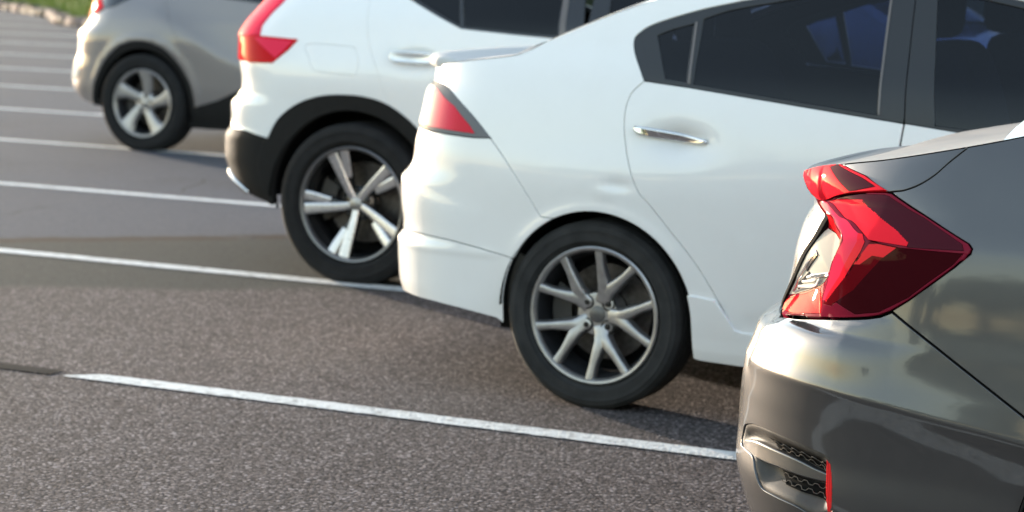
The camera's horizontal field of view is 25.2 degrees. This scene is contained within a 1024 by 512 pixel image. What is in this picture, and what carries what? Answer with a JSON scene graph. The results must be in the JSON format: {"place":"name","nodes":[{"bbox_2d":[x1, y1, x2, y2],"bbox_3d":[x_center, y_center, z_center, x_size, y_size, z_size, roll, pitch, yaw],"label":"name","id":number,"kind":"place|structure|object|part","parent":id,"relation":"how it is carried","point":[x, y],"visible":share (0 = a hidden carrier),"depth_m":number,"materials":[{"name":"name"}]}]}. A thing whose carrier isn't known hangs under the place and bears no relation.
{"place":"outdoors","nodes":[
{"label":"outdoors","id":0,"kind":"place"},
{"bbox_2d":[7,0,93,17],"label":"grass","id":1,"kind":"structure","parent":0,"point":[77,8],"depth_m":40.21,"materials":[{"name":"green plant"}]},
{"bbox_2d":[0,9,750,511],"bbox_3d":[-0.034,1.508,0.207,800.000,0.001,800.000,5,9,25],"label":"car park ground","id":2,"kind":"structure","parent":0,"point":[76,445],"depth_m":8.00,"materials":[{"name":"grey asphalt"}]},
{"bbox_2d":[2,1,19,10],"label":"edging stone","id":3,"kind":"object","parent":2,"relation":"on","point":[6,7],"visible":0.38,"depth_m":43.33,"materials":[{"name":"beige stone"}]},
{"bbox_2d":[10,2,24,11],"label":"edging stone","id":4,"kind":"object","parent":2,"relation":"on","point":[15,7],"visible":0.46,"depth_m":42.63,"materials":[{"name":"beige stone"}]},
{"bbox_2d":[18,4,39,13],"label":"edging stone","id":5,"kind":"object","parent":2,"relation":"on","point":[25,8],"visible":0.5,"depth_m":41.90,"materials":[{"name":"beige stone"}]},
{"bbox_2d":[0,362,62,373],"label":"painted out line","id":6,"kind":"object","parent":2,"relation":"on","point":[27,368],"visible":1,"depth_m":8.01,"materials":[{"name":"grey paint"}]},
{"bbox_2d":[0,32,71,35],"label":"parking line","id":7,"kind":"object","parent":2,"relation":"on","point":[42,34],"visible":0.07,"depth_m":33.77,"materials":[{"name":"white paint"}]},
{"bbox_2d":[0,67,72,71],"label":"parking line","id":8,"kind":"object","parent":2,"relation":"on","point":[37,69],"visible":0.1,"depth_m":25.18,"materials":[{"name":"white paint"}]},
{"bbox_2d":[30,6,43,14],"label":"edging stone","id":9,"kind":"object","parent":2,"relation":"on","point":[33,10],"visible":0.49,"depth_m":41.28,"materials":[{"name":"beige stone"}]},
{"bbox_2d":[0,85,74,89],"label":"parking line","id":10,"kind":"object","parent":2,"relation":"on","point":[37,87],"visible":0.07,"depth_m":22.31,"materials":[{"name":"white paint"}]},
{"bbox_2d":[0,53,76,57],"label":"parking line","id":11,"kind":"object","parent":2,"relation":"on","point":[37,55],"visible":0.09,"depth_m":28.02,"materials":[{"name":"white paint"}]},
{"bbox_2d":[1,24,75,27],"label":"parking line","id":12,"kind":"object","parent":2,"relation":"on","point":[46,26],"visible":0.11,"depth_m":36.55,"materials":[{"name":"white paint"}]},
{"bbox_2d":[7,42,77,45],"bbox_3d":[-14.664,-3.589,34.830,63.200,0.001,0.124,5,9,25],"label":"parking line","id":13,"kind":"object","parent":2,"relation":"on","point":[37,43],"visible":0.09,"depth_m":30.91,"materials":[{"name":"white paint"}]},
{"bbox_2d":[36,7,58,16],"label":"edging stone","id":14,"kind":"object","parent":2,"relation":"on","point":[41,12],"visible":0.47,"depth_m":40.69,"materials":[{"name":"beige stone"}]},
{"bbox_2d":[45,10,57,17],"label":"edging stone","id":15,"kind":"object","parent":2,"relation":"on","point":[47,13],"visible":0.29,"depth_m":40.18,"materials":[{"name":"beige stone"}]},
{"bbox_2d":[0,108,103,115],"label":"parking line","id":16,"kind":"object","parent":2,"relation":"on","point":[51,111],"visible":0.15,"depth_m":19.39,"materials":[{"name":"white paint"}]},
{"bbox_2d":[49,11,65,21],"bbox_3d":[-7.642,-4.014,38.736,0.369,0.242,0.831,0,7,-12],"label":"edging stone","id":17,"kind":"object","parent":2,"relation":"on","point":[57,12],"visible":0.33,"depth_m":38.70,"materials":[{"name":"beige stone"}]},
{"bbox_2d":[51,12,70,23],"bbox_3d":[-7.452,-3.902,37.985,0.332,0.259,0.785,-2,9,-16],"label":"edging stone","id":18,"kind":"object","parent":2,"relation":"on","point":[54,16],"visible":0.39,"depth_m":37.93,"materials":[{"name":"beige stone"}]},
{"bbox_2d":[56,15,72,25],"bbox_3d":[-7.246,-3.812,37.347,0.369,0.206,0.635,1,11,-23],"label":"edging stone","id":19,"kind":"object","parent":2,"relation":"on","point":[60,19],"visible":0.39,"depth_m":37.26,"materials":[{"name":"beige stone"}]},
{"bbox_2d":[65,16,89,27],"bbox_3d":[-6.937,-3.725,36.729,0.395,0.260,0.765,-2,11,-29],"label":"edging stone","id":20,"kind":"object","parent":2,"relation":"on","point":[76,22],"visible":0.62,"depth_m":36.53,"materials":[{"name":"beige stone"}]},
{"bbox_2d":[83,19,89,27],"bbox_3d":[-6.541,-3.631,36.072,0.329,0.250,0.684,-3,9,-30],"label":"edging stone","id":21,"kind":"object","parent":2,"relation":"on","point":[86,21],"visible":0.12,"depth_m":36.08,"materials":[{"name":"beige stone"}]},
{"bbox_2d":[0,138,225,155],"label":"parking line","id":22,"kind":"object","parent":2,"relation":"on","point":[110,147],"visible":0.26,"depth_m":16.35,"materials":[{"name":"white paint"}]},
{"bbox_2d":[0,182,280,206],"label":"parking line","id":23,"kind":"object","parent":2,"relation":"on","point":[142,194],"visible":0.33,"depth_m":13.41,"materials":[{"name":"white paint"}]},
{"bbox_2d":[72,0,263,150],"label":"beige crossover","id":24,"kind":"object","parent":2,"relation":"on","point":[152,75],"visible":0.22,"depth_m":16.00,"materials":[{"name":"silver metal"}]},
{"bbox_2d":[100,0,126,10],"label":"rear window","id":25,"kind":"structure","parent":24,"relation":"in","point":[107,4],"depth_m":16.21,"materials":[{"name":"black glass"}]},
{"bbox_2d":[167,0,263,100],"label":"door","id":26,"kind":"structure","parent":24,"relation":"in","point":[207,31],"depth_m":15.81,"materials":[{"name":"beige metal"}]},
{"bbox_2d":[0,248,406,291],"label":"parking line","id":27,"kind":"object","parent":2,"relation":"on","point":[244,273],"visible":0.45,"depth_m":10.47,"materials":[{"name":"white paint"}]},
{"bbox_2d":[64,374,735,459],"bbox_3d":[2.048,0.722,6.237,7.940,0.001,0.110,5,9,25],"label":"parking line","id":28,"kind":"object","parent":2,"relation":"on","point":[454,420],"visible":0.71,"depth_m":7.35,"materials":[{"name":"white paint"}]},
{"bbox_2d":[225,0,645,283],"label":"white suv","id":29,"kind":"object","parent":2,"relation":"on","point":[326,109],"visible":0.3,"depth_m":10.13,"materials":[{"name":"paint"}]},
{"bbox_3d":[-0.200,-0.839,9.927,1.192,1.153,0.334,5,9,24],"label":"door","id":30,"kind":"part","parent":29,"relation":"part of","materials":[{"name":"white paint"}]},
{"bbox_3d":[0.453,-1.023,11.373,1.192,1.153,0.334,5,9,24],"label":"door","id":31,"kind":"part","parent":29,"relation":"part of","materials":[{"name":"white paint"}]},
{"bbox_3d":[0.863,-0.744,9.445,1.155,1.144,0.291,5,9,24],"label":"door","id":32,"kind":"part","parent":29,"relation":"part of","materials":[{"name":"white paint"}]},
{"bbox_2d":[398,0,1023,408],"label":"white sedan","id":33,"kind":"object","parent":2,"relation":"on","point":[610,210],"visible":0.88,"depth_m":7.37,"materials":[{"name":"paint"}]},
{"bbox_3d":[0.772,-0.894,8.056,0.982,0.314,1.181,5,9,26],"label":"rear window","id":34,"kind":"part","parent":33,"relation":"part of","materials":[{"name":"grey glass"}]},
{"bbox_3d":[0.799,-0.304,7.260,0.944,1.102,0.215,5,9,26],"label":"door","id":35,"kind":"part","parent":33,"relation":"part of","materials":[{"name":"white paint"}]},
{"bbox_3d":[1.717,-0.217,6.803,1.170,1.108,0.229,5,9,26],"label":"door","id":36,"kind":"part","parent":33,"relation":"part of","materials":[{"name":"white paint"}]},
{"bbox_2d":[736,121,1023,511],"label":"grey sedan","id":37,"kind":"object","parent":2,"relation":"on","point":[883,368],"visible":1,"depth_m":4.73,"materials":[{"name":"paint"}]}
]}

